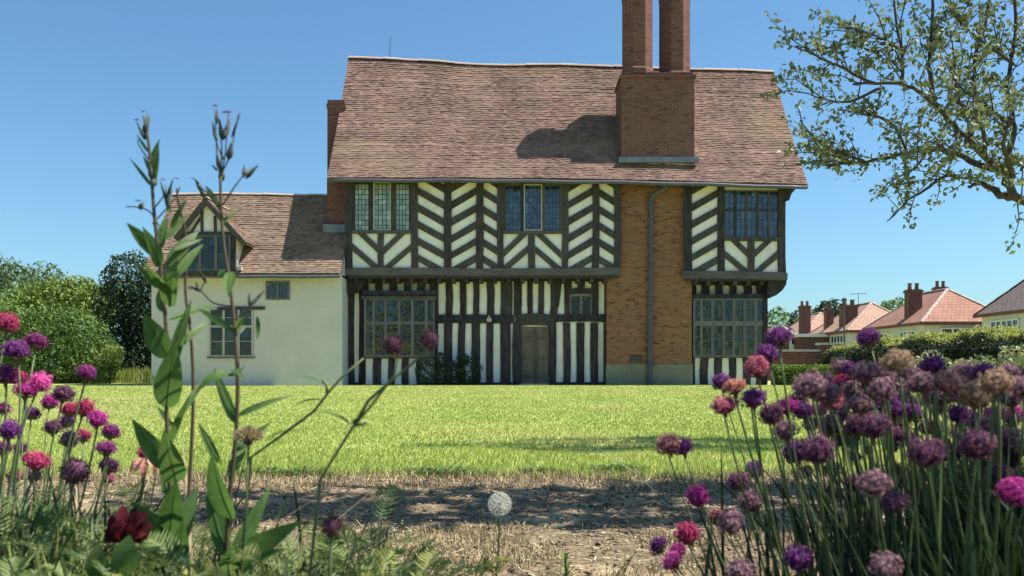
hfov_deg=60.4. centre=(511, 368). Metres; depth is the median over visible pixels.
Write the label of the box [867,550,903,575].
globe flower
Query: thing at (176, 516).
tall wildflower
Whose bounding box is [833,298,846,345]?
street lamp
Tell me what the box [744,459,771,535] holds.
globe flower
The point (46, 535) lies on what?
feathery plant
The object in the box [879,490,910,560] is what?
globe flower
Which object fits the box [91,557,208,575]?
feathery plant
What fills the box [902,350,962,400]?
variegated shrub
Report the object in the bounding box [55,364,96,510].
globe flower
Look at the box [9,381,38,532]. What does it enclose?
globe flower
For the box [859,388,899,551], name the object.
globe flower
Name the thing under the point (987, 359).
variegated shrub
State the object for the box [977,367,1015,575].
globe flower
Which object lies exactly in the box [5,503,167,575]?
feathery plant
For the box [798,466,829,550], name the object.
globe flower
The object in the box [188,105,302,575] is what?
tall wildflower
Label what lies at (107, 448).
globe flower
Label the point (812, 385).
globe flower
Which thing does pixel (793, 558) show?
globe flower
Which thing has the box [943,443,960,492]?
globe flower
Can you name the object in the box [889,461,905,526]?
globe flower
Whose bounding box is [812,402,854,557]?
globe flower
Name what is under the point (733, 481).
globe flower
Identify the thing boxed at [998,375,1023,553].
globe flower
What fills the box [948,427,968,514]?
globe flower
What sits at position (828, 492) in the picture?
globe flower
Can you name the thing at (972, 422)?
globe flower
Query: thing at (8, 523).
feathery plant
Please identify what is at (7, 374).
globe flower
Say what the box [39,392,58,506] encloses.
globe flower
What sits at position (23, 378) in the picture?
globe flower
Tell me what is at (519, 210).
window
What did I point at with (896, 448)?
globe flower
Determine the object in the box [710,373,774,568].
globe flower
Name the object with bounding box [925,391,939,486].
globe flower
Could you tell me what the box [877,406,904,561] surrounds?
globe flower
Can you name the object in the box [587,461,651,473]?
weed
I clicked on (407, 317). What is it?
window
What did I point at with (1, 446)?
globe flower
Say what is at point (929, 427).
globe flower
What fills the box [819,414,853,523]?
globe flower
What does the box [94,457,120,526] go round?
globe flower
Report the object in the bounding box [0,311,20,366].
globe flower
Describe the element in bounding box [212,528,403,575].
feathery plant
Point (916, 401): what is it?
globe flower
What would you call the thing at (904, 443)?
globe flower
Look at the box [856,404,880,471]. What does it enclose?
globe flower
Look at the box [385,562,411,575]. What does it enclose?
feathery plant
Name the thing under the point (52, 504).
feathery plant
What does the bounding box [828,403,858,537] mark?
globe flower
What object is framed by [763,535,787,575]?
globe flower
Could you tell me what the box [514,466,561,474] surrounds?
weed
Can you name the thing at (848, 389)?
globe flower
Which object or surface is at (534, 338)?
door
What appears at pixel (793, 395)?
globe flower
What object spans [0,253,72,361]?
broadleaf tree
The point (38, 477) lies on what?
globe flower
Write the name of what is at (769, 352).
globe flower
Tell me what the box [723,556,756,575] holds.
globe flower
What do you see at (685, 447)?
globe flower
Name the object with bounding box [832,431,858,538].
globe flower
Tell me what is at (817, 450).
globe flower
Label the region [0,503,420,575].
grass tuft
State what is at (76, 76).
sky
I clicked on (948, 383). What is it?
globe flower
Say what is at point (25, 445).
globe flower
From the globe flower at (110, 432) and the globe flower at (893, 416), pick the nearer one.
the globe flower at (893, 416)
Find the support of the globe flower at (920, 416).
on the flower bed
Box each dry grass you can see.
[3,463,937,493]
[147,518,906,575]
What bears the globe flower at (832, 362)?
on the flower bed
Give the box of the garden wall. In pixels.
[768,343,834,380]
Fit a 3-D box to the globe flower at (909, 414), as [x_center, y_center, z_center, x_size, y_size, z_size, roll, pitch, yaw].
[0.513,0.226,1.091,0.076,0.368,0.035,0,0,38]
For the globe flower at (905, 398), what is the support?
on the flower bed
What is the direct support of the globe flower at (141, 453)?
on the flower bed
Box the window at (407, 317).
[364,299,434,356]
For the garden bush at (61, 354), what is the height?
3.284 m
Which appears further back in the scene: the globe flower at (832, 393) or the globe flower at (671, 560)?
the globe flower at (671, 560)
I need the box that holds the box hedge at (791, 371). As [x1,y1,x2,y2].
[771,363,839,384]
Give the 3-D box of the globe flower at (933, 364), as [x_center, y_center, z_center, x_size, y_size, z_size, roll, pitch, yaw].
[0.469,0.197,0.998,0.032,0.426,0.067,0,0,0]
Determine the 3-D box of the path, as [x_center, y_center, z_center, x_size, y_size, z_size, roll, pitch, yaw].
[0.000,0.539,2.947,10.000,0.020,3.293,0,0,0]
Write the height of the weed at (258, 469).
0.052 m
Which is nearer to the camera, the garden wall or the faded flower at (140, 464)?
the faded flower at (140, 464)
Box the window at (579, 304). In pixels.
[570,295,591,313]
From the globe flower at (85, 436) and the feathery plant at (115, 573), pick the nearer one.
the feathery plant at (115, 573)
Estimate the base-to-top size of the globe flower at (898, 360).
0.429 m
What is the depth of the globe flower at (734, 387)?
1.03 m
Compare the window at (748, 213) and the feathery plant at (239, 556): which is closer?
the feathery plant at (239, 556)
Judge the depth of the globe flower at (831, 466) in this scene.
1.11 m
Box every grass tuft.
[0,410,536,574]
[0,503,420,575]
[195,533,772,575]
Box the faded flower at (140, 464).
[129,457,158,505]
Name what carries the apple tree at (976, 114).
on the lawn at (342, 413)
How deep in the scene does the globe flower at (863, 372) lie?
0.93 m
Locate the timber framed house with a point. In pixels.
(553, 224)
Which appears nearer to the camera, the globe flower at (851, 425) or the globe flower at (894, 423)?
the globe flower at (851, 425)
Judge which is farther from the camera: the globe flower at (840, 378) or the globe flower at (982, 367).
the globe flower at (840, 378)
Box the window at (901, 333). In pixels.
[899,330,916,338]
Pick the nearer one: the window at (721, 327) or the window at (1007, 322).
the window at (721, 327)
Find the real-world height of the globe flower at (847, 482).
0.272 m
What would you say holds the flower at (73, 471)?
on the flower bed
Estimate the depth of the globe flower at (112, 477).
1.44 m
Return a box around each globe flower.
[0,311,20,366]
[0,339,31,535]
[0,363,17,484]
[0,401,12,505]
[0,418,23,498]
[0,441,12,509]
[4,370,52,535]
[5,469,23,500]
[8,332,49,518]
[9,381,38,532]
[9,450,52,555]
[12,369,28,512]
[12,442,27,499]
[23,468,43,501]
[25,406,41,513]
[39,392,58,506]
[41,383,76,498]
[41,418,63,504]
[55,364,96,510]
[55,402,77,526]
[57,397,95,502]
[58,428,80,506]
[59,415,74,500]
[67,408,108,560]
[70,428,91,511]
[83,440,117,540]
[86,424,121,521]
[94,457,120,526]
[98,473,115,526]
[128,447,147,508]
[649,535,684,575]
[653,432,711,574]
[660,550,682,575]
[669,543,695,575]
[672,520,703,575]
[673,437,726,575]
[684,483,729,574]
[705,507,741,559]
[709,394,766,575]
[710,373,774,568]
[716,508,753,575]
[721,377,786,575]
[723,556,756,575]
[725,470,771,575]
[736,488,787,574]
[738,386,790,575]
[743,355,805,575]
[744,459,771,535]
[753,343,810,575]
[757,402,796,546]
[763,325,813,575]
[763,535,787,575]
[773,419,829,573]
[775,397,819,547]
[780,542,814,575]
[781,438,821,575]
[787,390,840,542]
[791,380,832,557]
[791,400,836,567]
[793,369,843,575]
[797,432,836,575]
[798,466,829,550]
[800,444,831,560]
[801,416,823,487]
[809,398,838,574]
[810,382,859,569]
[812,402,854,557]
[816,426,839,491]
[818,371,848,573]
[818,392,858,556]
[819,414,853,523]
[821,401,844,562]
[821,462,847,515]
[822,425,847,528]
[824,486,839,503]
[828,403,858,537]
[829,356,868,519]
[831,360,859,530]
[831,374,866,516]
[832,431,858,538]
[839,381,877,548]
[840,361,872,526]
[840,390,857,536]
[842,396,868,508]
[842,473,870,550]
[843,394,875,575]
[844,414,876,553]
[849,359,884,537]
[855,468,893,555]
[856,326,897,532]
[856,382,890,554]
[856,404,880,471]
[856,411,892,554]
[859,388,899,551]
[866,376,903,575]
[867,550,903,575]
[870,365,898,555]
[876,397,900,489]
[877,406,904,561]
[878,348,920,575]
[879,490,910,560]
[885,425,904,524]
[885,442,904,512]
[887,378,907,575]
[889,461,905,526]
[892,416,912,428]
[894,390,912,490]
[894,403,926,526]
[896,365,922,504]
[896,427,926,516]
[900,366,911,491]
[902,371,941,528]
[904,434,946,575]
[906,397,922,407]
[911,409,923,508]
[917,355,949,547]
[917,420,929,439]
[922,418,943,434]
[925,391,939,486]
[932,404,948,416]
[934,370,969,575]
[937,388,952,413]
[943,403,972,534]
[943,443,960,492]
[947,362,963,525]
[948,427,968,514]
[949,375,974,525]
[950,393,963,538]
[953,379,991,575]
[955,426,995,575]
[956,361,977,538]
[967,409,982,461]
[970,361,995,484]
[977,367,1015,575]
[977,431,1002,546]
[980,415,1003,490]
[981,392,992,476]
[981,404,1010,496]
[983,461,1016,541]
[993,429,1017,500]
[993,453,1023,516]
[993,476,1023,575]
[997,363,1020,523]
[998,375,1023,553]
[1000,389,1022,429]
[1002,426,1021,440]
[1006,406,1021,422]
[1006,410,1021,428]
[1010,436,1023,476]
[1015,366,1023,376]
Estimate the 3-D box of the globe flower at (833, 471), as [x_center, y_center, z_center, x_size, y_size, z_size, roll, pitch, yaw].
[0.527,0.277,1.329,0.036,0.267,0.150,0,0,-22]
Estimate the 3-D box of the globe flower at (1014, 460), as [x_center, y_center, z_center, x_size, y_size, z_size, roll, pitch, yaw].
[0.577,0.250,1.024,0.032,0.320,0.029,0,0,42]
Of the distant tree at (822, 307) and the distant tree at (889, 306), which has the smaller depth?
the distant tree at (889, 306)
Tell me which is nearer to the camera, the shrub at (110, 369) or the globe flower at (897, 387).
the globe flower at (897, 387)
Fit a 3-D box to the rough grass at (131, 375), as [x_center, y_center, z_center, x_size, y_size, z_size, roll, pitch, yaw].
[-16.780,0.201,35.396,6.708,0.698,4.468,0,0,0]
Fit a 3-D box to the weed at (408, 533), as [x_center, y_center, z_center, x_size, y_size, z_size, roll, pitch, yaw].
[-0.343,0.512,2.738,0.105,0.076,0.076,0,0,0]
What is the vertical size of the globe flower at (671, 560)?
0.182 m
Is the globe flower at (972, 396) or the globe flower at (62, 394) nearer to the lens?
the globe flower at (972, 396)
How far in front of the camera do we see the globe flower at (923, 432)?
1.36 m
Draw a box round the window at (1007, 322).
[990,318,1019,346]
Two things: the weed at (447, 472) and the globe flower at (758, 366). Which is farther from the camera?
the weed at (447, 472)
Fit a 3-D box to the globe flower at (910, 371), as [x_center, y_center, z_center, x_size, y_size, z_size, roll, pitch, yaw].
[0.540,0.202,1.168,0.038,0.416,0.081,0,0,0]
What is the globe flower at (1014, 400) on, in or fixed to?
on the flower bed
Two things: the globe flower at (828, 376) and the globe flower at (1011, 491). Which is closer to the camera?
the globe flower at (1011, 491)
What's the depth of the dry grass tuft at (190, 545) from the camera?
0.99 m
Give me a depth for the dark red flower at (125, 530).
0.78 m
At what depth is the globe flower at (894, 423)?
1.25 m
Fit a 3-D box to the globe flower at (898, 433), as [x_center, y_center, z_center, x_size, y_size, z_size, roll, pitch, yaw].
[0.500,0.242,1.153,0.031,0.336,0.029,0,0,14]
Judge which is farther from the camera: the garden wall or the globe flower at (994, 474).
the garden wall
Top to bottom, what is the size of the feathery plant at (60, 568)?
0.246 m
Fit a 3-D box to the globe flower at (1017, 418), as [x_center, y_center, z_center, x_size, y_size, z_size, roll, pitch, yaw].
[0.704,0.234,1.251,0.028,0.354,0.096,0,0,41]
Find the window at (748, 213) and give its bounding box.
[725,190,777,236]
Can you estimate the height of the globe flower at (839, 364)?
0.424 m
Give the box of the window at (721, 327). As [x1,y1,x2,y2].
[693,299,762,356]
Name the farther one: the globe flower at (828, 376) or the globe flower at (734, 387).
the globe flower at (828, 376)
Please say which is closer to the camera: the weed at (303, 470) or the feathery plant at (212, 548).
the feathery plant at (212, 548)
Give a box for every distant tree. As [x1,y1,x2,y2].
[768,306,796,327]
[811,298,841,316]
[879,297,903,310]
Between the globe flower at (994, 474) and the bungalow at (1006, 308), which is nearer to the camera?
the globe flower at (994, 474)
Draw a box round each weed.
[222,466,288,476]
[266,465,337,476]
[388,520,417,541]
[397,464,449,474]
[413,464,493,477]
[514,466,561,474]
[555,552,577,575]
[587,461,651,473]
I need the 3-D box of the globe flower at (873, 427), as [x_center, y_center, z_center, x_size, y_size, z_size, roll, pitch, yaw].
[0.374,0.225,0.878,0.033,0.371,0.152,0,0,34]
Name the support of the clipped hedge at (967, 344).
on the lawn at (342, 413)
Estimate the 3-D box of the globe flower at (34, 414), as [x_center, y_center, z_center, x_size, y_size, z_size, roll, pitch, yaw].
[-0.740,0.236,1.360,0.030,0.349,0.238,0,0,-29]
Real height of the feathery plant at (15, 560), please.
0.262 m
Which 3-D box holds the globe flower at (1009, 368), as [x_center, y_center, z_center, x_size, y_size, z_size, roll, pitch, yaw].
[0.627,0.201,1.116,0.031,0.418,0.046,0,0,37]
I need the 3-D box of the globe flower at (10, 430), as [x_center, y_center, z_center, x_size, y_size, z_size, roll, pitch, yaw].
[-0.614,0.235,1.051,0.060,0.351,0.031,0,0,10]
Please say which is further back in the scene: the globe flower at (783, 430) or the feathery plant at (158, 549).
the globe flower at (783, 430)
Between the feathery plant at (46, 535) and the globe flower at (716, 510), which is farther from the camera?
the globe flower at (716, 510)
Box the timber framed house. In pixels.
[143,0,807,384]
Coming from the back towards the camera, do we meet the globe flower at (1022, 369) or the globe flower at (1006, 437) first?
the globe flower at (1022, 369)
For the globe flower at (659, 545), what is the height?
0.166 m
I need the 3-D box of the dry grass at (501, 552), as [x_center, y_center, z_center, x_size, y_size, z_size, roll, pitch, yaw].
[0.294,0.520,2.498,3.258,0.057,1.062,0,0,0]
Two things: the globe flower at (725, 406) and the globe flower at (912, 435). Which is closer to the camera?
the globe flower at (725, 406)
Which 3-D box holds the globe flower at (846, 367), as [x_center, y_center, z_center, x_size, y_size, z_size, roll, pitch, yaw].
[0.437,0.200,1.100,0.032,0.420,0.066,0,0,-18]
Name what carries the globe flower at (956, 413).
on the flower bed
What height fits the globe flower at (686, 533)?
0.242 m
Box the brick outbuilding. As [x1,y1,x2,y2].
[768,326,828,348]
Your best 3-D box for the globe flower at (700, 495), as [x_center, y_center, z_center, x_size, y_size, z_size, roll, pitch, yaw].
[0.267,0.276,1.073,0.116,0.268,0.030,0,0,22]
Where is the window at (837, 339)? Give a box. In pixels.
[830,334,846,353]
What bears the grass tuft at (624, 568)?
on the flower bed
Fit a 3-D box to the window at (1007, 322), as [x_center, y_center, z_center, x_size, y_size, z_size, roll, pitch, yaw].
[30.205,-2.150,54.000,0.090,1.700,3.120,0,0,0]
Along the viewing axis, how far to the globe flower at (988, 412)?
1.19 m
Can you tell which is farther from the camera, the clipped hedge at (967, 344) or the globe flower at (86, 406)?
the clipped hedge at (967, 344)
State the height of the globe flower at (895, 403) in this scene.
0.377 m
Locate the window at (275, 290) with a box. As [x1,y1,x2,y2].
[266,281,289,299]
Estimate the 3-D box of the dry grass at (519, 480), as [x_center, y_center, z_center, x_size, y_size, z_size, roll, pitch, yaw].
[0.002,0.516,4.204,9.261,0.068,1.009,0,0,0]
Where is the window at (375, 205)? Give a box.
[352,182,410,229]
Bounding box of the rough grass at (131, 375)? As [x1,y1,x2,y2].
[23,366,150,382]
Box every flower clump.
[0,453,386,575]
[586,432,1023,575]
[811,419,1023,575]
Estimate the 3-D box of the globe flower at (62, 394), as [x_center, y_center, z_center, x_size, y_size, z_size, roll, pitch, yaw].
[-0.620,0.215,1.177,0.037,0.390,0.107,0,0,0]
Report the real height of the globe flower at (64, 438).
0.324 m
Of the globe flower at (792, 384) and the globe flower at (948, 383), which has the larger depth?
the globe flower at (792, 384)
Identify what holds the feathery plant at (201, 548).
on the flower bed
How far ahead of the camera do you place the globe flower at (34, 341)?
1.19 m
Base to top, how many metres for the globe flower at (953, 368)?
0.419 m
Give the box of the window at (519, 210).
[503,183,561,230]
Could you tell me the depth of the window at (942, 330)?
60.31 m
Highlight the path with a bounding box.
[0,475,960,575]
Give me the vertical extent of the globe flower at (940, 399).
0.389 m
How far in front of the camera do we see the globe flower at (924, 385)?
0.91 m
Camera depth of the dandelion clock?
1.55 m
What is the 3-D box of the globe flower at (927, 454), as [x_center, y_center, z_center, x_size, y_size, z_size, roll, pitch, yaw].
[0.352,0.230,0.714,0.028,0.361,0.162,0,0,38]
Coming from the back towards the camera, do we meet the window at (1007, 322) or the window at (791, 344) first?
the window at (791, 344)
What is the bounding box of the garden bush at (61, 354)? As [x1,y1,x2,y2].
[0,299,123,382]
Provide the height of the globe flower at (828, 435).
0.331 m
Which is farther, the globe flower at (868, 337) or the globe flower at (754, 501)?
the globe flower at (868, 337)
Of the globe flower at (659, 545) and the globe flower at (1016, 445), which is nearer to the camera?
the globe flower at (1016, 445)
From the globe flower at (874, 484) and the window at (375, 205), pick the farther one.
the window at (375, 205)
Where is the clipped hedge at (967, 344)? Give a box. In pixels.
[815,324,1023,378]
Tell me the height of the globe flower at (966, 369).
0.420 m
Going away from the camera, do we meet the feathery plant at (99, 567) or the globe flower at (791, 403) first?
the feathery plant at (99, 567)
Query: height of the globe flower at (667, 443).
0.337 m
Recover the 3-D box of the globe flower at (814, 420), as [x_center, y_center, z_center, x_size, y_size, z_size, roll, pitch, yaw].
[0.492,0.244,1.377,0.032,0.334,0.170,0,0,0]
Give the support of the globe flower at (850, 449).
on the flower bed
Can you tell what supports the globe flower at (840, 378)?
on the flower bed
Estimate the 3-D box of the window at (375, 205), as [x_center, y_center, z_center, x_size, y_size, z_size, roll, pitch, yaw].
[-4.348,-5.408,29.373,1.996,1.657,0.115,0,0,0]
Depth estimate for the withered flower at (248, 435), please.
0.80 m
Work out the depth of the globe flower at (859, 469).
1.22 m
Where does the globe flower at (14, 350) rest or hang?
on the flower bed
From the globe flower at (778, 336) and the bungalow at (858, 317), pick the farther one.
the bungalow at (858, 317)
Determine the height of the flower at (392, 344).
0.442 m
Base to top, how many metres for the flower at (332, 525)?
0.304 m
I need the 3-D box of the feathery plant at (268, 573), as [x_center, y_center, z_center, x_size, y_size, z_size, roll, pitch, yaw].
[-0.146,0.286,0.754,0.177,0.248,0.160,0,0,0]
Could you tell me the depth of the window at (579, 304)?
29.98 m
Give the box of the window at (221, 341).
[209,308,252,356]
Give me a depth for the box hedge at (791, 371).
29.34 m
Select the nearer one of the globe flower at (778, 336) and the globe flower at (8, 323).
the globe flower at (778, 336)
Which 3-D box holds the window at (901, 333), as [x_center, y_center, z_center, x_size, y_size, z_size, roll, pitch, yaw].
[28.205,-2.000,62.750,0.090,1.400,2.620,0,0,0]
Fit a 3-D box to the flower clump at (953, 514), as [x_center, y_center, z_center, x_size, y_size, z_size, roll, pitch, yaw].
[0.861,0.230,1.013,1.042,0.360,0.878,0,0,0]
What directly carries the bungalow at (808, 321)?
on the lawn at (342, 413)
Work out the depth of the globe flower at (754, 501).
1.03 m
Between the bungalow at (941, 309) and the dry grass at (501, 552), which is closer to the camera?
the dry grass at (501, 552)
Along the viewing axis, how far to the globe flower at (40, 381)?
1.13 m
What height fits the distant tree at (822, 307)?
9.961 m
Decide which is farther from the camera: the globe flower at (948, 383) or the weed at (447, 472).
the weed at (447, 472)
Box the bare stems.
[745,346,1023,575]
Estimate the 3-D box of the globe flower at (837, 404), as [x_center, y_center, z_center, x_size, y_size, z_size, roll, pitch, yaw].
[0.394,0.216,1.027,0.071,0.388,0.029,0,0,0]
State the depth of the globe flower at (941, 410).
1.44 m
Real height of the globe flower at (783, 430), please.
0.356 m
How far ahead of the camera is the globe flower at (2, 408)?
1.44 m
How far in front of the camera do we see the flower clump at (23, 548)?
1.07 m
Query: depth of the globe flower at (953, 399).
1.09 m
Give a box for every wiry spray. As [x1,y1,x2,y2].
[240,358,363,575]
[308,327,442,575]
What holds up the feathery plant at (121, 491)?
on the flower bed
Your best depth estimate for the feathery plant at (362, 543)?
1.06 m
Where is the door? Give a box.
[521,327,547,382]
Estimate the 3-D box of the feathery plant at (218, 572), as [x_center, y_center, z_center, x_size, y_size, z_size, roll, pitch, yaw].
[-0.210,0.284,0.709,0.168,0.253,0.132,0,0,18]
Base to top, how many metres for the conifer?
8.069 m
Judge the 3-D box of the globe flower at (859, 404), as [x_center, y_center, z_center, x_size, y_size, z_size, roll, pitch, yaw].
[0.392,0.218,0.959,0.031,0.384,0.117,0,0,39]
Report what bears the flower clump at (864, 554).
on the flower bed
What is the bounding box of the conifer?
[785,309,798,327]
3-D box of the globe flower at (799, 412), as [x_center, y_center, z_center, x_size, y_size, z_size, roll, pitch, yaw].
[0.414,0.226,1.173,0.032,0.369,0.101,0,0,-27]
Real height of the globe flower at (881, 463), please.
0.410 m
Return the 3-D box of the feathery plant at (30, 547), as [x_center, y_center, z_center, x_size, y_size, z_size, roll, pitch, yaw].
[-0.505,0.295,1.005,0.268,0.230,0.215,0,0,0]
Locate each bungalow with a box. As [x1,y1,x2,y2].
[787,301,823,333]
[808,293,890,353]
[862,281,985,352]
[973,279,1023,346]
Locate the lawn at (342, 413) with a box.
[0,381,1023,479]
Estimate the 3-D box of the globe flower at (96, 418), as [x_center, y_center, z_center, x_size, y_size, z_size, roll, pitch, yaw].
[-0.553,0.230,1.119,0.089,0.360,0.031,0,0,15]
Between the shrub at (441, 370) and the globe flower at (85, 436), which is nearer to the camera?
the globe flower at (85, 436)
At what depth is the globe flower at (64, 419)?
1.44 m
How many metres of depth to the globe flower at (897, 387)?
1.02 m
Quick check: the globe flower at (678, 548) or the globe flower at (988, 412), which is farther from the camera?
the globe flower at (678, 548)
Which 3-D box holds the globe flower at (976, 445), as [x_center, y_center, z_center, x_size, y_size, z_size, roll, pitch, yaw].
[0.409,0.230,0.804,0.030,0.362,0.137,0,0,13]
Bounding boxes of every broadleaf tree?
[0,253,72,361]
[0,288,147,368]
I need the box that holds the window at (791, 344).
[789,338,793,348]
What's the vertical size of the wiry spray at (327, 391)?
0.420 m
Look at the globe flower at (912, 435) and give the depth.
1.23 m
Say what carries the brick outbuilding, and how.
on the lawn at (342, 413)
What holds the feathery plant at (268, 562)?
on the flower bed
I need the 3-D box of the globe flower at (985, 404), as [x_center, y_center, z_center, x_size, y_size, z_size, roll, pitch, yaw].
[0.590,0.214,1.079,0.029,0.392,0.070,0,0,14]
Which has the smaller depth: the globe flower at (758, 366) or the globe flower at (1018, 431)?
the globe flower at (758, 366)
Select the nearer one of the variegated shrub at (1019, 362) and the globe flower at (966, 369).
the globe flower at (966, 369)
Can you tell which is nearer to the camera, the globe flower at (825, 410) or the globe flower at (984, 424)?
the globe flower at (984, 424)
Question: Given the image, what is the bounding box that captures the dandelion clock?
[488,491,511,575]
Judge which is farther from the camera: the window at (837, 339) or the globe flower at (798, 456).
the window at (837, 339)
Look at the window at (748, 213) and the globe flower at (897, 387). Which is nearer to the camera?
the globe flower at (897, 387)
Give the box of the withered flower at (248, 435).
[231,424,265,575]
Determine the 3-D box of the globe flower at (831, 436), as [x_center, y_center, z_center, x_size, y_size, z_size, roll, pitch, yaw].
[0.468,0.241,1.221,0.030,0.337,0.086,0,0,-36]
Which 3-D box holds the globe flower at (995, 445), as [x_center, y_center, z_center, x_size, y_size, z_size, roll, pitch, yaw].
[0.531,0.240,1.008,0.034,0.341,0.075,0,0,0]
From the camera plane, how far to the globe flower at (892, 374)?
0.95 m
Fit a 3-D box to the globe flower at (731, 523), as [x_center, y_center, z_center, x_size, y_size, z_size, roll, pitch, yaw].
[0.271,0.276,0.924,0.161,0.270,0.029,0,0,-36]
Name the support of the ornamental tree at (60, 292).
on the lawn at (342, 413)
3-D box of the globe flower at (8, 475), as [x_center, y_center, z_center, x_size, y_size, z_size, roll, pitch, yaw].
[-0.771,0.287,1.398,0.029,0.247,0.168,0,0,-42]
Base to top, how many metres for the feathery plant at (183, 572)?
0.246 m
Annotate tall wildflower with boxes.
[126,111,219,575]
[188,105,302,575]
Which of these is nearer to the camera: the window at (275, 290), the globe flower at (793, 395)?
the globe flower at (793, 395)
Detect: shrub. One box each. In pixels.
[93,344,125,383]
[415,352,483,384]
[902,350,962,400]
[954,354,1004,370]
[987,342,1023,367]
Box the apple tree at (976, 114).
[752,0,1023,253]
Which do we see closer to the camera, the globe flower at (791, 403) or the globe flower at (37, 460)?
the globe flower at (37, 460)
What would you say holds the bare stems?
on the flower bed
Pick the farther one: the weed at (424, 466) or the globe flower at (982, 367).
the weed at (424, 466)
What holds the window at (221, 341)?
in the timber framed house
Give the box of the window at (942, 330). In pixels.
[940,328,978,349]
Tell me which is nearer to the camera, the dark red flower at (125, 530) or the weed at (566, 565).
the dark red flower at (125, 530)
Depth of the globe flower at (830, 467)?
1.16 m
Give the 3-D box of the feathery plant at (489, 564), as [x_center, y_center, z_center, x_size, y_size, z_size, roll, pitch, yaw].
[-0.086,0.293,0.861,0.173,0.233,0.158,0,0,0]
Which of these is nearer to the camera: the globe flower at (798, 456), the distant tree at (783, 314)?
the globe flower at (798, 456)
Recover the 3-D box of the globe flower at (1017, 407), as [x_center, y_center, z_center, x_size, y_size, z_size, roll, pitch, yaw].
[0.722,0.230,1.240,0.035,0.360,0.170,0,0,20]
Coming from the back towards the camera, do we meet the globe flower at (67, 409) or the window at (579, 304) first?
the window at (579, 304)
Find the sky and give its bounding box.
[0,0,1023,365]
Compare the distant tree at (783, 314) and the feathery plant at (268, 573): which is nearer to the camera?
the feathery plant at (268, 573)
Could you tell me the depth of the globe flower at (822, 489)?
1.16 m
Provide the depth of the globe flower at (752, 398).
0.88 m
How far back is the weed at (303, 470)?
4.47 m
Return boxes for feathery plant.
[0,485,103,574]
[0,529,57,575]
[0,550,163,575]
[1,479,180,574]
[1,498,98,560]
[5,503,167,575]
[5,537,166,573]
[24,568,148,575]
[40,537,171,575]
[70,503,236,573]
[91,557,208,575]
[110,504,297,575]
[134,528,295,575]
[147,550,224,575]
[172,562,240,575]
[207,542,319,575]
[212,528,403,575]
[258,566,389,575]
[264,538,350,575]
[290,483,488,575]
[362,546,512,575]
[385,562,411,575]
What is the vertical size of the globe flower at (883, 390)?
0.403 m
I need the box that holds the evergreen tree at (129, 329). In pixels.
[76,249,150,371]
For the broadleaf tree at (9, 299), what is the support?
on the lawn at (342, 413)
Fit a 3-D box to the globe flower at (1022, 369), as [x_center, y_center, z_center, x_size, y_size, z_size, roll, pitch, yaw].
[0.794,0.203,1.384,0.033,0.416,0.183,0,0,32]
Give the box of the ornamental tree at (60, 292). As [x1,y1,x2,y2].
[0,273,124,351]
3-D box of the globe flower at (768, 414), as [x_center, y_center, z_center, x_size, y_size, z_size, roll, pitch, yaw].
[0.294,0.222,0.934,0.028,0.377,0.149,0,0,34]
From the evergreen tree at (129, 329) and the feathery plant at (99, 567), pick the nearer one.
the feathery plant at (99, 567)
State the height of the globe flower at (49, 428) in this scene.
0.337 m
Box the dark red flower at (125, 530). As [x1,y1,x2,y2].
[85,505,151,575]
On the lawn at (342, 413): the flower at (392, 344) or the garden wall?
the garden wall
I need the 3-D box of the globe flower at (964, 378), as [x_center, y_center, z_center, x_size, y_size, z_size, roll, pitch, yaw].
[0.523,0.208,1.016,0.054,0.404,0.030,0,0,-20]
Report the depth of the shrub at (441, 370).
29.22 m

